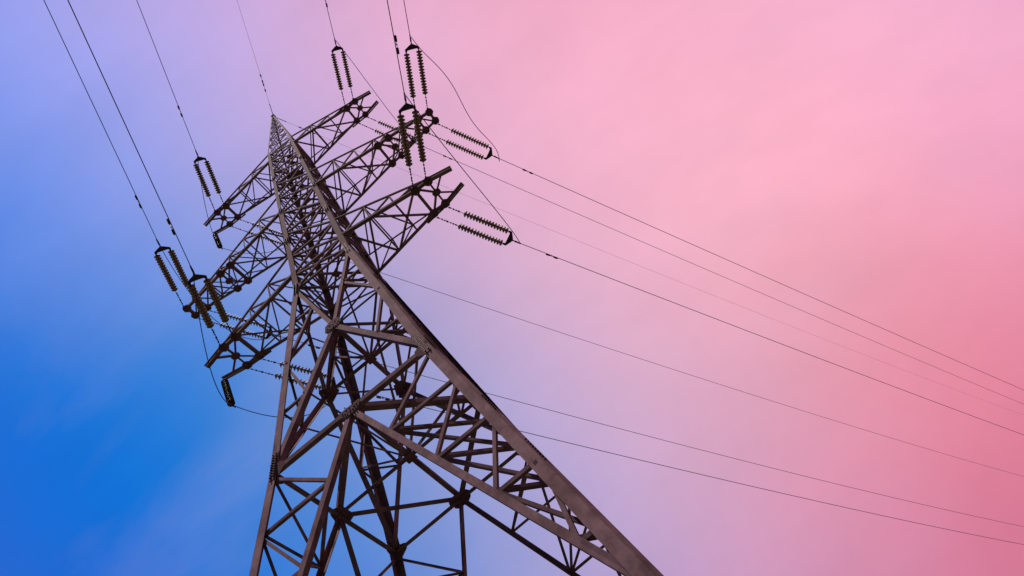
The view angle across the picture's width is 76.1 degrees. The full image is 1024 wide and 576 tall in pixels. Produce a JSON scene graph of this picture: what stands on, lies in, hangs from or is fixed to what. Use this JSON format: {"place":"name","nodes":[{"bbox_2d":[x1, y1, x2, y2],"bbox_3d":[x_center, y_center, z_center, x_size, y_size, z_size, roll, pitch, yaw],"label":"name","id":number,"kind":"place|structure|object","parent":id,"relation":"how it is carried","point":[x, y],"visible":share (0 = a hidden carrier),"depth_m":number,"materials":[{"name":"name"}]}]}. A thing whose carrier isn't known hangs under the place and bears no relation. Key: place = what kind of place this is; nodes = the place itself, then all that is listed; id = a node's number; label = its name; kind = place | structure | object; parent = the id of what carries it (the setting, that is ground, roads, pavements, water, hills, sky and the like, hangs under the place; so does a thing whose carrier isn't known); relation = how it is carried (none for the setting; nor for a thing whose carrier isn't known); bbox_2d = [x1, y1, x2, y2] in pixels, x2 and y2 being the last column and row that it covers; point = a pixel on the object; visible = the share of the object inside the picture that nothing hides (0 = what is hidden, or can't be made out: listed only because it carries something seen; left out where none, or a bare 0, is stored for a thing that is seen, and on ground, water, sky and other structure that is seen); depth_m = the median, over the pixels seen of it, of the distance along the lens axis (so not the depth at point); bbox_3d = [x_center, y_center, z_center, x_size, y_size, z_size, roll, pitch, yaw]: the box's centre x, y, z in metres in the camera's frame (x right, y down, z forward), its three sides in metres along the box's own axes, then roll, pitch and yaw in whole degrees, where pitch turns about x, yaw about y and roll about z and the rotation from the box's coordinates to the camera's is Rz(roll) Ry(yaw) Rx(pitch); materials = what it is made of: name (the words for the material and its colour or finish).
{"place":"outdoors","nodes":[
{"label":"outdoors","id":0,"kind":"place"},
{"bbox_2d":[0,0,1023,575],"label":"sky","id":1,"kind":"structure","parent":0,"point":[864,159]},
{"label":"ground","id":2,"kind":"structure","parent":0,"visible":0},
{"bbox_2d":[182,91,663,575],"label":"transmission tower","id":3,"kind":"structure","parent":2,"relation":"on","point":[622,554],"depth_m":19.50,"materials":[{"name":"metal"}]},
{"bbox_2d":[154,239,187,307],"bbox_3d":[-16.369,-0.701,31.720,0.922,0.781,4.110,-18,-57,-16],"label":"insulator set","id":4,"kind":"object","parent":3,"relation":"attached to","point":[165,271],"visible":0.95,"depth_m":31.49,"materials":[{"name":"ceramic"}]},
{"bbox_2d":[44,0,156,238],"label":"power line","id":5,"kind":"object","parent":4,"relation":"attached to","point":[136,197],"visible":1,"depth_m":27.04,"materials":[{"name":"metal"}]},
{"bbox_2d":[193,150,224,210],"bbox_3d":[-18.061,-6.371,38.929,0.906,0.781,4.057,-18,-57,-16],"label":"insulator set","id":6,"kind":"object","parent":3,"relation":"attached to","point":[211,175],"visible":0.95,"depth_m":38.77,"materials":[{"name":"ceramic"}]},
{"bbox_2d":[137,1,195,149],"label":"power line","id":7,"kind":"object","parent":6,"relation":"attached to","point":[166,76],"visible":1,"depth_m":35.30,"materials":[{"name":"metal"}]},
{"bbox_2d":[187,266,233,345],"bbox_3d":[-11.841,0.732,25.682,0.900,0.781,4.084,-18,-57,-16],"label":"insulator set","id":8,"kind":"object","parent":3,"relation":"attached to","point":[217,302],"visible":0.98,"depth_m":25.49,"materials":[{"name":"ceramic"}]},
{"bbox_2d":[67,0,190,265],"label":"power line","id":9,"kind":"object","parent":8,"relation":"attached to","point":[171,226],"visible":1,"depth_m":21.33,"materials":[{"name":"metal"}]},
{"bbox_2d":[213,233,222,248],"bbox_3d":[-17.937,-2.885,39.886,0.561,2.494,0.450,-39,-54,-1],"label":"jumper insulator","id":10,"kind":"object","parent":3,"relation":"hanging from","point":[216,236],"visible":0.91,"depth_m":39.53,"materials":[{"name":"ceramic"}]},
{"bbox_2d":[197,155,282,253],"bbox_3d":[-16.683,-3.879,39.007,2.902,2.684,7.874,-39,-54,-1],"label":"jumper cable","id":11,"kind":"object","parent":10,"relation":"hanging from","point":[208,218],"visible":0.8,"depth_m":37.49,"materials":[{"name":"metal"}]},
{"bbox_2d":[221,379,235,407],"bbox_3d":[-11.582,4.248,26.739,0.408,2.472,0.701,18,-73,-32],"label":"jumper insulator","id":12,"kind":"object","parent":3,"relation":"hanging from","point":[227,391],"visible":0.98,"depth_m":26.47,"materials":[{"name":"ceramic"}]},
{"bbox_2d":[193,273,339,417],"bbox_3d":[-10.297,3.311,25.790,2.761,2.834,8.214,-39,-54,-1],"label":"jumper cable","id":13,"kind":"object","parent":12,"relation":"hanging from","point":[209,364],"visible":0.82,"depth_m":24.20,"materials":[{"name":"metal"}]},
{"bbox_2d":[198,310,279,338],"bbox_3d":[-14.165,1.944,34.270,4.072,0.706,0.921,18,-72,-32],"label":"insulator set","id":14,"kind":"object","parent":3,"relation":"attached to","point":[255,335],"visible":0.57,"depth_m":34.32,"materials":[{"name":"ceramic"}]},
{"bbox_2d":[159,244,275,339],"bbox_3d":[-13.960,0.964,31.457,0.126,3.299,7.518,-40,-54,-1],"label":"jumper cable","id":15,"kind":"object","parent":14,"relation":"hanging from","point":[209,314],"visible":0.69,"depth_m":30.15,"materials":[{"name":"metal"}]},
{"bbox_2d":[281,336,1023,526],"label":"power line","id":16,"kind":"object","parent":14,"relation":"attached to","point":[317,347],"visible":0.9,"depth_m":46.47,"materials":[{"name":"metal"}]},
{"bbox_2d":[237,1,272,114],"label":"earth wire","id":17,"kind":"object","parent":3,"relation":"attached to","point":[260,74],"visible":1,"depth_m":49.29,"materials":[{"name":"metal"}]},
{"bbox_2d":[232,219,293,245],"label":"insulator set","id":18,"kind":"object","parent":3,"relation":"attached to","point":[274,231],"visible":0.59,"depth_m":41.69,"materials":[{"name":"ceramic"}]},
{"bbox_2d":[300,245,1023,476],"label":"power line","id":19,"kind":"object","parent":18,"relation":"attached to","point":[651,362],"visible":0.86,"depth_m":53.94,"materials":[{"name":"metal"}]},
{"bbox_2d":[250,359,344,389],"bbox_3d":[-9.272,3.836,28.659,4.046,0.704,0.898,17,-72,-32],"label":"insulator set","id":20,"kind":"object","parent":3,"relation":"attached to","point":[295,367],"visible":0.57,"depth_m":28.55,"materials":[{"name":"ceramic"}]},
{"bbox_2d":[365,392,1023,544],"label":"power line","id":21,"kind":"object","parent":20,"relation":"attached to","point":[377,396],"visible":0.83,"depth_m":38.55,"materials":[{"name":"metal"}]},
{"bbox_2d":[331,38,353,106],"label":"insulator set","id":22,"kind":"object","parent":3,"relation":"attached to","point":[345,64],"visible":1,"depth_m":39.00,"materials":[{"name":"ceramic"}]},
{"bbox_2d":[359,117,416,143],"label":"insulator set","id":23,"kind":"object","parent":3,"relation":"attached to","point":[381,123],"visible":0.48,"depth_m":41.66,"materials":[{"name":"ceramic"}]},
{"bbox_2d":[336,41,413,140],"bbox_3d":[-7.714,-11.160,39.170,0.325,2.842,8.263,-40,-54,-1],"label":"jumper cable","id":24,"kind":"object","parent":23,"relation":"hanging from","point":[367,82],"visible":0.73,"depth_m":37.35,"materials":[{"name":"metal"}]},
{"bbox_2d":[425,147,1019,402],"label":"power line","id":25,"kind":"object","parent":23,"relation":"attached to","point":[690,262],"visible":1,"depth_m":52.04,"materials":[{"name":"metal"}]},
{"bbox_2d":[397,92,426,188],"bbox_3d":[-3.930,-5.779,25.907,0.902,0.781,4.063,-18,-57,-16],"label":"insulator set","id":26,"kind":"object","parent":3,"relation":"attached to","point":[404,137],"visible":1,"depth_m":25.72,"materials":[{"name":"ceramic"}]},
{"bbox_2d":[387,0,403,90],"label":"power line","id":27,"kind":"object","parent":26,"relation":"attached to","point":[397,48],"visible":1,"depth_m":23.39,"materials":[{"name":"metal"}]},
{"bbox_2d":[404,35,428,109],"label":"insulator set","id":28,"kind":"object","parent":3,"relation":"attached to","point":[411,46],"visible":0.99,"depth_m":31.84,"materials":[{"name":"ceramic"}]},
{"bbox_2d":[428,123,497,159],"bbox_3d":[-2.444,-7.652,34.631,4.012,0.704,0.929,17,-72,-32],"label":"insulator set","id":29,"kind":"object","parent":3,"relation":"attached to","point":[489,154],"visible":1,"depth_m":34.65,"materials":[{"name":"ceramic"}]},
{"bbox_2d":[410,36,499,161],"bbox_3d":[-2.305,-8.600,31.784,0.450,3.246,7.908,-40,-54,-1],"label":"jumper cable","id":30,"kind":"object","parent":29,"relation":"hanging from","point":[458,96],"visible":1,"depth_m":30.23,"materials":[{"name":"metal"}]},
{"bbox_2d":[499,158,1022,389],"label":"power line","id":31,"kind":"object","parent":29,"relation":"attached to","point":[728,260],"visible":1,"depth_m":42.15,"materials":[{"name":"metal"}]},
{"bbox_2d":[437,207,520,245],"bbox_3d":[-1.349,-2.662,28.896,4.026,0.704,0.900,17,-72,-32],"label":"insulator set","id":32,"kind":"object","parent":3,"relation":"attached to","point":[496,226],"visible":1,"depth_m":28.92,"materials":[{"name":"ceramic"}]},
{"bbox_2d":[404,93,519,242],"bbox_3d":[-1.507,-4.163,26.310,0.196,2.117,8.601,-40,-54,-1],"label":"jumper cable","id":33,"kind":"object","parent":32,"relation":"hanging from","point":[459,165],"visible":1,"depth_m":24.55,"materials":[{"name":"metal"}]},
{"bbox_2d":[522,244,1022,434],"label":"power line","id":34,"kind":"object","parent":32,"relation":"attached to","point":[743,329],"visible":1,"depth_m":35.38,"materials":[{"name":"metal"}]},
{"bbox_2d":[277,118,1019,413],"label":"earth wire","id":35,"kind":"object","parent":3,"relation":"attached to","point":[601,250],"visible":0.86,"depth_m":63.81,"materials":[{"name":"metal"}]}
]}

